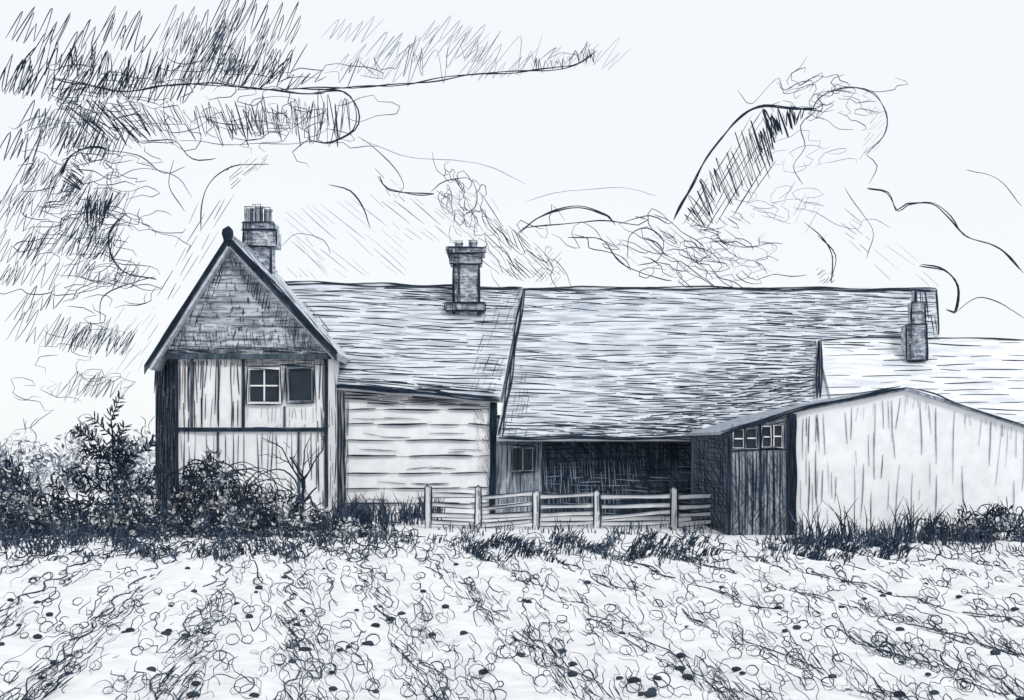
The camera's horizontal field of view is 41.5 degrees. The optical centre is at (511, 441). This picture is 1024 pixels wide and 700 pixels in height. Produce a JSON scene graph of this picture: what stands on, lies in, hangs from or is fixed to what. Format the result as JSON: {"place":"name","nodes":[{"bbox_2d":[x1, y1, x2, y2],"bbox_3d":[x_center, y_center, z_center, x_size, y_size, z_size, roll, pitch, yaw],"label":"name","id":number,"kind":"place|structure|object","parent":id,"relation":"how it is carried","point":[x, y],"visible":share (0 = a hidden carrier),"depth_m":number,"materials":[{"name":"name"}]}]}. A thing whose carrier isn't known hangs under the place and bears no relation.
{"place":"outdoors","nodes":[
{"label":"outdoors","id":0,"kind":"place"},
{"bbox_2d":[0,145,268,435],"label":"cloud","id":1,"kind":"structure","parent":0,"point":[88,206],"depth_m":189.96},
{"bbox_2d":[0,0,629,167],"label":"cloud","id":2,"kind":"structure","parent":0,"point":[92,66],"depth_m":189.96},
{"bbox_2d":[282,136,524,278],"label":"cloud","id":3,"kind":"structure","parent":0,"point":[387,188],"depth_m":189.97,"materials":[{"name":"grey"}]},
{"bbox_2d":[0,443,1023,699],"bbox_3d":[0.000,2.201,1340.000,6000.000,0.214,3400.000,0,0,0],"label":"ground","id":4,"kind":"structure","parent":0,"point":[170,579],"depth_m":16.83,"materials":[{"name":"soil"}]},
{"bbox_2d":[0,441,24,486],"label":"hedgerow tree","id":5,"kind":"object","parent":4,"relation":"on","point":[7,457],"visible":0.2,"depth_m":61.78,"materials":[{"name":"black plant"}]},
{"bbox_2d":[0,482,71,535],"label":"bush","id":6,"kind":"object","parent":4,"relation":"on","point":[32,516],"visible":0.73,"depth_m":31.89,"materials":[{"name":"black plant"}]},
{"bbox_2d":[0,418,88,492],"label":"hedgerow tree","id":7,"kind":"object","parent":4,"relation":"on","point":[33,461],"visible":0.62,"depth_m":59.27,"materials":[{"name":"black plant"}]},
{"bbox_2d":[0,454,97,527],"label":"bush","id":8,"kind":"object","parent":4,"relation":"on","point":[15,490],"visible":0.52,"depth_m":33.57,"materials":[{"name":"black plant"}]},
{"bbox_2d":[41,414,142,489],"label":"hedgerow tree","id":9,"kind":"object","parent":4,"relation":"on","point":[75,453],"visible":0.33,"depth_m":62.81,"materials":[{"name":"black plant"}]},
{"bbox_2d":[41,482,160,536],"bbox_3d":[-9.574,1.590,31.779,2.764,1.453,1.169,0,0,0],"label":"bush","id":10,"kind":"object","parent":4,"relation":"on","point":[81,521],"visible":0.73,"depth_m":31.45,"materials":[{"name":"black plant"}]},
{"bbox_2d":[45,390,169,512],"bbox_3d":[-10.514,0.272,35.165,3.143,3.224,0.614,0,0,0],"label":"sapling tree","id":11,"kind":"object","parent":4,"relation":"on","point":[124,462],"visible":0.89,"depth_m":35.17,"materials":[{"name":"black plant"}]},
{"bbox_2d":[68,463,176,531],"bbox_3d":[-9.708,1.402,33.472,2.910,1.776,1.955,0,0,0],"label":"bush","id":12,"kind":"object","parent":4,"relation":"on","point":[125,492],"visible":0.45,"depth_m":32.86,"materials":[{"name":"black plant"}]},
{"bbox_2d":[99,416,154,494],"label":"hedgerow tree","id":13,"kind":"object","parent":4,"relation":"on","point":[151,454],"visible":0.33,"depth_m":56.93,"materials":[{"name":"black plant"}]},
{"bbox_2d":[114,459,298,519],"bbox_3d":[-7.602,1.249,34.001,4.530,1.663,0.991,0,0,0],"label":"briar bush","id":14,"kind":"object","parent":4,"relation":"on","point":[217,473],"visible":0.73,"depth_m":33.87,"materials":[{"name":"black plant"}]},
{"bbox_2d":[147,487,283,536],"bbox_3d":[-6.864,1.670,31.593,3.328,1.277,1.129,0,0,0],"label":"bush","id":15,"kind":"object","parent":4,"relation":"on","point":[232,511],"visible":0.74,"depth_m":31.26,"materials":[{"name":"black plant"}]},
{"bbox_2d":[181,464,253,531],"bbox_3d":[-7.278,1.407,33.575,1.907,1.742,1.151,0,0,0],"label":"bush","id":16,"kind":"object","parent":4,"relation":"on","point":[212,503],"visible":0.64,"depth_m":33.24,"materials":[{"name":"black plant"}]},
{"bbox_2d":[163,446,290,528],"bbox_3d":[-7.400,1.210,34.982,3.617,2.244,2.155,0,0,0],"label":"bush","id":17,"kind":"object","parent":4,"relation":"on","point":[177,505],"visible":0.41,"depth_m":34.24,"materials":[{"name":"black plant"}]},
{"bbox_2d":[258,424,329,520],"bbox_3d":[-5.637,0.791,34.988,1.943,2.527,0.958,0,0,0],"label":"sapling tree","id":18,"kind":"object","parent":4,"relation":"on","point":[302,479],"visible":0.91,"depth_m":34.80,"materials":[{"name":"black plant"}]},
{"bbox_2d":[269,480,334,530],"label":"bush","id":19,"kind":"object","parent":4,"relation":"on","point":[294,504],"visible":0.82,"depth_m":33.79,"materials":[{"name":"black plant"}]},
{"bbox_2d":[144,204,522,519],"bbox_3d":[-5.010,-2.508,43.116,10.746,9.515,11.698,0,0,0],"label":"farmhouse","id":20,"kind":"object","parent":4,"relation":"on","point":[399,388],"visible":0.94,"depth_m":39.90,"materials":[{"name":"wood"}]},
{"bbox_2d":[246,366,281,404],"bbox_3d":[-6.952,-1.584,37.955,1.016,1.114,0.130,0,0,0],"label":"window","id":21,"kind":"structure","parent":20,"relation":"in","point":[264,383],"depth_m":37.99,"materials":[{"name":"white glass"}]},
{"bbox_2d":[284,507,424,537],"bbox_3d":[-3.662,1.905,31.482,3.364,0.822,1.144,0,0,0],"label":"bush","id":22,"kind":"object","parent":4,"relation":"on","point":[366,520],"visible":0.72,"depth_m":31.17,"materials":[{"name":"black plant"}]},
{"bbox_2d":[0,491,1023,566],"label":"grass","id":23,"kind":"structure","parent":4,"relation":"on","point":[881,539],"depth_m":28.13,"materials":[{"name":"black plant"}]},
{"bbox_2d":[0,562,1023,699],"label":"stones","id":24,"kind":"object","parent":4,"relation":"on","point":[651,692],"visible":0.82,"depth_m":13.90,"materials":[{"name":"black stone"}]},
{"bbox_2d":[424,484,710,528],"bbox_3d":[1.629,1.665,34.451,7.735,1.210,0.199,0,0,0],"label":"wooden fence","id":25,"kind":"object","parent":4,"relation":"on","point":[596,505],"visible":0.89,"depth_m":34.46,"materials":[{"name":"weathered timber"},{"name":"dark ink"}]},
{"bbox_2d":[687,387,1023,534],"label":"shed","id":26,"kind":"structure","parent":4,"relation":"on","point":[880,451],"depth_m":32.00,"materials":[{"name":"white wood"}]},
{"bbox_2d":[727,414,795,534],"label":"doors","id":27,"kind":"structure","parent":26,"relation":"in","point":[773,436],"depth_m":31.95,"materials":[{"name":"grey wood"}]},
{"bbox_2d":[815,290,1023,423],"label":"outbuilding","id":28,"kind":"structure","parent":4,"relation":"on","point":[987,376],"depth_m":41.04,"materials":[{"name":"tile"}]},
{"bbox_2d":[916,500,998,540],"bbox_3d":[9.936,1.795,30.487,1.860,1.025,1.531,0,0,0],"label":"bush","id":29,"kind":"object","parent":4,"relation":"on","point":[952,525],"visible":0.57,"depth_m":30.07,"materials":[{"name":"black plant"}]},
{"bbox_2d":[973,497,1023,541],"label":"bush","id":30,"kind":"object","parent":4,"relation":"on","point":[994,514],"visible":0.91,"depth_m":29.68,"materials":[{"name":"black plant"}]},
{"bbox_2d":[0,0,1023,442],"label":"sky","id":31,"kind":"structure","parent":0,"point":[648,122],"materials":[{"name":"white"}]},
{"bbox_2d":[432,153,600,286],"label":"smoke","id":32,"kind":"object","parent":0,"point":[506,238],"visible":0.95,"depth_m":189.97,"materials":[{"name":"grey"}]},
{"bbox_2d":[518,104,889,287],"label":"cloud","id":33,"kind":"structure","parent":0,"point":[775,124],"depth_m":189.96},
{"bbox_2d":[495,286,939,515],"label":"barn","id":34,"kind":"structure","parent":0,"point":[619,390],"depth_m":41.08,"materials":[{"name":"tile"}]},
{"bbox_2d":[510,445,535,473],"bbox_3d":[0.325,0.511,39.914,0.751,0.840,0.131,0,0,0],"label":"window","id":35,"kind":"structure","parent":34,"relation":"in","point":[532,454],"depth_m":39.95,"materials":[{"name":"grey glass"}]},
{"bbox_2d":[738,57,1023,317],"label":"cloud","id":36,"kind":"structure","parent":0,"point":[954,224],"depth_m":189.96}
]}

